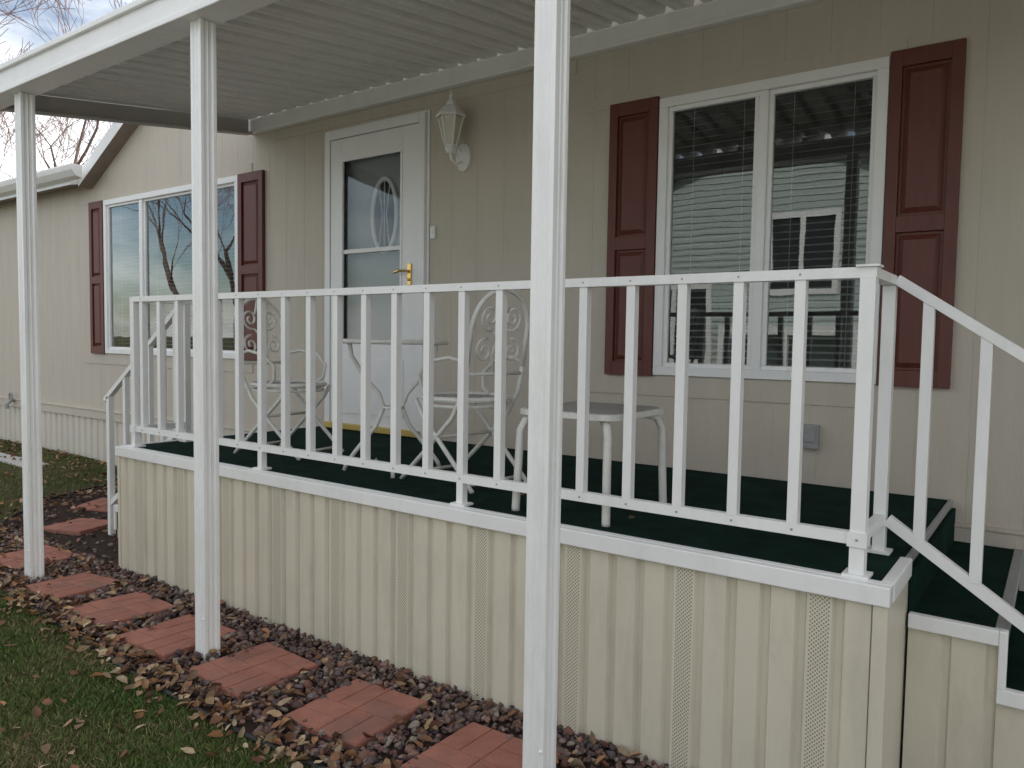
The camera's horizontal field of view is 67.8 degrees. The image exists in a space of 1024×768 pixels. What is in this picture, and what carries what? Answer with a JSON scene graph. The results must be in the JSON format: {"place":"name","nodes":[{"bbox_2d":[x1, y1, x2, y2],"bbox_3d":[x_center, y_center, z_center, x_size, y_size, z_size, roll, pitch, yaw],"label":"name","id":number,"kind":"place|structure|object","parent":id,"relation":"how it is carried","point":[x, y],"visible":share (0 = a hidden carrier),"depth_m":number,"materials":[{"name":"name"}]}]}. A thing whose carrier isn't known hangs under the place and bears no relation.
{"place":"outdoors","nodes":[
{"label":"outdoors","id":0,"kind":"place"},
{"bbox_2d":[0,0,134,180],"label":"sky","id":1,"kind":"structure","parent":0,"point":[17,32],"materials":[{"name":"white"}]},
{"bbox_2d":[0,439,996,767],"bbox_3d":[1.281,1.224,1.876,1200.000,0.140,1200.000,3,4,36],"label":"ground","id":2,"kind":"structure","parent":0,"point":[46,496],"depth_m":2.84,"materials":[{"name":"green plant"}]},
{"bbox_2d":[0,452,48,467],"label":"concrete pad","id":3,"kind":"object","parent":2,"relation":"on","point":[8,459],"visible":0.3,"depth_m":7.33,"materials":[{"name":"grey concrete"}]},
{"bbox_2d":[0,0,103,180],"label":"bare tree","id":4,"kind":"object","parent":2,"relation":"on","point":[2,115],"visible":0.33,"depth_m":15.96,"materials":[{"name":"brown plant"}]},
{"bbox_2d":[0,45,112,177],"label":"bare tree","id":5,"kind":"object","parent":2,"relation":"on","point":[60,141],"visible":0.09,"depth_m":23.81,"materials":[{"name":"brown plant"}]},
{"bbox_2d":[0,0,125,164],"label":"bare tree","id":6,"kind":"object","parent":2,"relation":"on","point":[83,128],"visible":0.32,"depth_m":20.09,"materials":[{"name":"brown plant"}]},
{"bbox_2d":[0,483,668,767],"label":"gravel bed","id":7,"kind":"object","parent":2,"relation":"on","point":[103,551],"visible":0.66,"depth_m":3.06,"materials":[{"name":"gravel"}]},
{"bbox_2d":[14,91,43,582],"bbox_3d":[-2.644,-0.230,4.173,0.073,2.661,0.080,3,4,36],"label":"awning post","id":8,"kind":"object","parent":7,"relation":"on","point":[27,237],"visible":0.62,"depth_m":4.15,"materials":[{"name":"white metal"}]},
{"bbox_2d":[0,545,78,570],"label":"stepping stone","id":9,"kind":"object","parent":7,"relation":"on","point":[50,552],"visible":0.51,"depth_m":4.62,"materials":[{"name":"brick"}]},
{"bbox_2d":[18,572,119,604],"bbox_3d":[-2.377,1.103,4.117,0.370,0.046,0.370,1,1,31],"label":"stepping stone","id":10,"kind":"object","parent":7,"relation":"on","point":[70,585],"visible":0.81,"depth_m":4.09,"materials":[{"name":"brick"}]},
{"bbox_2d":[43,518,107,535],"bbox_3d":[-3.067,1.018,5.414,0.370,0.046,0.370,1,2,16],"label":"stepping stone","id":11,"kind":"object","parent":7,"relation":"on","point":[80,526],"visible":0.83,"depth_m":5.34,"materials":[{"name":"brick"}]},
{"bbox_2d":[70,498,117,511],"bbox_3d":[-3.187,0.969,6.017,0.370,0.046,0.370,3,4,7],"label":"stepping stone","id":12,"kind":"object","parent":7,"relation":"on","point":[102,503],"visible":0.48,"depth_m":5.93,"materials":[{"name":"brick"}]},
{"bbox_2d":[69,592,174,629],"bbox_3d":[-1.938,1.128,3.789,0.370,0.046,0.370,3,2,38],"label":"stepping stone","id":13,"kind":"object","parent":7,"relation":"on","point":[125,608],"visible":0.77,"depth_m":3.77,"materials":[{"name":"brick"}]},
{"bbox_2d":[0,482,324,767],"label":"lawn edging","id":14,"kind":"object","parent":7,"relation":"on","point":[246,735],"visible":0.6,"depth_m":2.89,"materials":[{"name":"black plastic"}]},
{"bbox_2d":[115,614,236,660],"bbox_3d":[-1.519,1.153,3.463,0.370,0.046,0.370,3,2,33],"label":"stepping stone","id":15,"kind":"object","parent":7,"relation":"on","point":[165,639],"visible":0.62,"depth_m":3.41,"materials":[{"name":"brick"}]},
{"bbox_2d":[190,17,219,659],"bbox_3d":[-1.288,-0.154,3.197,0.073,2.661,0.080,3,4,36],"label":"awning post","id":16,"kind":"object","parent":7,"relation":"on","point":[203,64],"visible":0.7,"depth_m":3.17,"materials":[{"name":"white metal"}]},
{"bbox_2d":[189,642,317,700],"bbox_3d":[-1.060,1.179,3.127,0.370,0.046,0.370,3,4,39],"label":"stepping stone","id":17,"kind":"object","parent":7,"relation":"on","point":[255,668],"visible":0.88,"depth_m":3.10,"materials":[{"name":"brick"}]},
{"bbox_2d":[0,439,641,767],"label":"leaf litter","id":18,"kind":"object","parent":7,"relation":"on","point":[103,650],"visible":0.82,"depth_m":3.01,"materials":[{"name":"brown plant"}]},
{"bbox_2d":[283,679,427,749],"bbox_3d":[-0.568,1.207,2.785,0.370,0.046,0.370,1,3,34],"label":"stepping stone","id":19,"kind":"object","parent":7,"relation":"on","point":[354,710],"visible":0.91,"depth_m":2.75,"materials":[{"name":"brick"}]},
{"bbox_2d":[401,722,559,767],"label":"stepping stone","id":20,"kind":"object","parent":7,"relation":"on","point":[473,745],"visible":0.93,"depth_m":2.50,"materials":[{"name":"brick"}]},
{"bbox_2d":[522,0,570,767],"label":"awning post","id":21,"kind":"object","parent":7,"relation":"on","point":[549,198],"visible":1,"depth_m":2.18,"materials":[{"name":"white metal"}]},
{"bbox_2d":[0,0,1023,530],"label":"walls","id":22,"kind":"structure","parent":2,"relation":"on","point":[480,214],"depth_m":4.19,"materials":[{"name":"paint"}]},
{"bbox_2d":[5,392,14,408],"bbox_3d":[-5.624,0.182,8.567,0.104,0.187,0.098,0,3,-12],"label":"hose faucet","id":23,"kind":"object","parent":22,"relation":"attached to","point":[10,397],"visible":1,"depth_m":8.54,"materials":[{"name":"grey metal"}]},
{"bbox_2d":[0,122,138,203],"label":"roof","id":24,"kind":"structure","parent":22,"relation":"on","point":[110,145],"depth_m":7.15,"materials":[{"name":"white metal"}]},
{"bbox_2d":[0,163,81,196],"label":"gutter","id":25,"kind":"object","parent":24,"relation":"attached to","point":[60,174],"visible":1,"depth_m":7.33,"materials":[{"name":"white metal"}]},
{"bbox_2d":[88,200,105,353],"bbox_3d":[-4.025,-1.029,7.403,0.262,1.465,0.028,3,4,36],"label":"shutter","id":26,"kind":"object","parent":22,"relation":"attached to","point":[96,277],"visible":1,"depth_m":7.39,"materials":[{"name":"red plastic"}]},
{"bbox_2d":[103,175,237,358],"bbox_3d":[-3.028,-0.976,6.722,2.146,1.456,0.072,3,4,36],"label":"window frame","id":27,"kind":"object","parent":22,"relation":"attached to","point":[141,199],"visible":0.56,"depth_m":6.94,"materials":[{"name":"white plastic"}]},
{"bbox_2d":[116,188,234,350],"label":"blinds","id":28,"kind":"object","parent":27,"relation":"attached to","point":[122,322],"visible":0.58,"depth_m":6.86,"materials":[{"name":"white plastic"}]},
{"bbox_2d":[113,187,234,349],"bbox_3d":[-2.758,-0.993,7.096,2.146,1.456,0.850,3,4,36],"label":"room interior","id":29,"kind":"object","parent":22,"relation":"attached to","point":[177,239],"visible":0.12,"depth_m":7.69,"materials":[{"name":"clear glass"}]},
{"bbox_2d":[237,170,264,360],"bbox_3d":[-2.044,-0.917,5.978,0.315,1.465,0.028,3,4,36],"label":"shutter","id":30,"kind":"object","parent":22,"relation":"attached to","point":[251,223],"visible":0.7,"depth_m":5.96,"materials":[{"name":"red plastic"}]},
{"bbox_2d":[324,109,430,437],"bbox_3d":[-0.931,-0.721,5.211,0.995,2.105,0.085,3,4,36],"label":"door frame","id":31,"kind":"object","parent":22,"relation":"attached to","point":[422,119],"visible":0.66,"depth_m":4.95,"materials":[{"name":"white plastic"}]},
{"bbox_2d":[344,152,399,338],"bbox_3d":[-0.885,-0.704,5.276,0.895,2.065,0.048,3,4,36],"label":"front door","id":32,"kind":"structure","parent":31,"relation":"attached to","point":[362,177],"depth_m":5.34,"materials":[{"name":"glass"}]},
{"bbox_2d":[370,176,398,254],"bbox_3d":[-0.869,-1.153,5.214,0.266,0.536,0.036,3,4,36],"label":"oval window frame","id":33,"kind":"object","parent":32,"relation":"attached to","point":[389,180],"visible":0.84,"depth_m":5.20,"materials":[{"name":"white plastic"}]},
{"bbox_2d":[375,181,393,246],"bbox_3d":[-0.870,-1.153,5.213,0.230,0.500,0.001,3,4,36],"label":"oval window","id":34,"kind":"structure","parent":33,"relation":"in","point":[390,215],"depth_m":5.21,"materials":[{"name":"white glass"}]},
{"bbox_2d":[331,123,418,429],"bbox_3d":[-0.944,-0.698,5.194,0.837,1.991,0.038,3,4,36],"label":"storm door","id":35,"kind":"structure","parent":31,"relation":"attached to","point":[403,141],"depth_m":5.13,"materials":[{"name":"white plastic"}]},
{"bbox_2d":[393,263,411,284],"bbox_3d":[-0.718,-0.717,4.975,0.116,0.140,0.062,3,4,36],"label":"door handle","id":36,"kind":"object","parent":35,"relation":"attached to","point":[409,274],"visible":0.98,"depth_m":4.96,"materials":[{"name":"gold metal"}]},
{"bbox_2d":[0,0,827,135],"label":"porch awning","id":37,"kind":"object","parent":22,"relation":"attached to","point":[128,63],"visible":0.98,"depth_m":4.04,"materials":[{"name":"white metal"}]},
{"bbox_2d":[430,226,435,238],"bbox_3d":[-0.505,-0.968,4.869,0.040,0.080,0.022,3,4,36],"label":"doorbell","id":38,"kind":"object","parent":22,"relation":"attached to","point":[432,232],"visible":1,"depth_m":4.86,"materials":[{"name":"white plastic"}]},
{"bbox_2d":[435,91,470,171],"bbox_3d":[-0.358,-1.542,4.609,0.163,0.470,0.228,3,4,36],"label":"wall lantern","id":39,"kind":"object","parent":22,"relation":"attached to","point":[450,116],"depth_m":4.57,"materials":[{"name":"white plastic"}]},
{"bbox_2d":[81,38,907,408],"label":"siding seam boards","id":40,"kind":"object","parent":22,"relation":"attached to","point":[837,394],"visible":0.81,"depth_m":3.98,"materials":[{"name":"paint"}]},
{"bbox_2d":[0,405,1023,590],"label":"house skirting","id":41,"kind":"object","parent":22,"relation":"attached to","point":[81,436],"visible":0.18,"depth_m":7.86,"materials":[{"name":"plastic"}]},
{"bbox_2d":[0,396,1023,549],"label":"belly band","id":42,"kind":"object","parent":22,"relation":"attached to","point":[1003,538],"visible":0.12,"depth_m":3.22,"materials":[{"name":"paint"}]},
{"bbox_2d":[604,96,659,375],"bbox_3d":[0.635,-0.768,4.050,0.279,1.440,0.028,3,4,36],"label":"shutter","id":43,"kind":"object","parent":22,"relation":"attached to","point":[632,183],"visible":0.97,"depth_m":4.03,"materials":[{"name":"red plastic"}]},
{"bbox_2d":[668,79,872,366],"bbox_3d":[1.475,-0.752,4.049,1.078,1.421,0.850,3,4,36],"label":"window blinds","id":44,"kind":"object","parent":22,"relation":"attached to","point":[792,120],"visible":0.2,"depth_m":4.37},
{"bbox_2d":[653,56,890,383],"bbox_3d":[1.206,-0.735,3.676,1.078,1.421,0.072,3,4,36],"label":"window frame","id":45,"kind":"object","parent":22,"relation":"attached to","point":[763,93],"visible":0.84,"depth_m":3.65,"materials":[{"name":"white plastic"}]},
{"bbox_2d":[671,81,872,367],"bbox_3d":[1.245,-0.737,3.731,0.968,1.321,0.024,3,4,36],"label":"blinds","id":46,"kind":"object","parent":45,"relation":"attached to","point":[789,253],"visible":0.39,"depth_m":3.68,"materials":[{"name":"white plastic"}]},
{"bbox_2d":[803,424,819,448],"bbox_3d":[1.387,0.244,3.540,0.070,0.110,0.051,3,4,36],"label":"outdoor outlet","id":47,"kind":"object","parent":22,"relation":"attached to","point":[811,436],"visible":0.89,"depth_m":3.52,"materials":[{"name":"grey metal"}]},
{"bbox_2d":[877,38,966,388],"bbox_3d":[1.742,-0.706,3.253,0.280,1.440,0.028,3,4,36],"label":"shutter","id":48,"kind":"object","parent":22,"relation":"attached to","point":[924,145],"visible":0.86,"depth_m":3.23,"materials":[{"name":"red plastic"}]},
{"bbox_2d":[114,425,1023,767],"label":"porch deck","id":49,"kind":"structure","parent":2,"relation":"on","point":[686,643],"depth_m":2.61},
{"bbox_2d":[233,298,343,459],"bbox_3d":[-1.249,-0.049,4.262,0.498,0.883,0.437,3,4,27],"label":"patio chair","id":50,"kind":"object","parent":49,"relation":"on","point":[273,383],"visible":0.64,"depth_m":4.27,"materials":[{"name":"white metal"}]},
{"bbox_2d":[324,421,419,437],"bbox_3d":[-0.979,0.308,5.225,0.915,0.042,0.024,3,4,36],"label":"threshold","id":51,"kind":"object","parent":49,"relation":"on","point":[380,430],"visible":0.52,"depth_m":5.16,"materials":[{"name":"gold metal"}]},
{"bbox_2d":[342,339,448,477],"bbox_3d":[-0.586,0.105,3.753,0.546,0.647,0.546,3,4,36],"label":"bistro table","id":52,"kind":"object","parent":49,"relation":"on","point":[349,342],"visible":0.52,"depth_m":3.73,"materials":[{"name":"white metal"}]},
{"bbox_2d":[400,290,529,493],"bbox_3d":[-0.210,0.012,3.477,0.498,0.883,0.437,4,4,43],"label":"patio chair","id":53,"kind":"object","parent":49,"relation":"on","point":[476,398],"visible":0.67,"depth_m":3.37,"materials":[{"name":"white metal"}]},
{"bbox_2d":[103,264,1023,632],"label":"porch railing","id":54,"kind":"object","parent":49,"relation":"on","point":[139,422],"visible":0.82,"depth_m":2.53,"materials":[{"name":"white metal"}]},
{"bbox_2d":[375,445,801,518],"bbox_3d":[-0.277,0.403,3.945,3.274,0.035,0.989,4,4,39],"label":"fallen leaf scatter","id":55,"kind":"object","parent":49,"relation":"on","point":[523,494],"visible":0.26,"depth_m":3.11,"materials":[{"name":"brown plant"}]},
{"bbox_2d":[512,402,666,526],"bbox_3d":[0.313,0.286,2.977,0.430,0.393,0.502,3,4,36],"label":"patio side table","id":56,"kind":"object","parent":49,"relation":"on","point":[603,414],"visible":0.74,"depth_m":2.89,"materials":[{"name":"white metal"}]}
]}

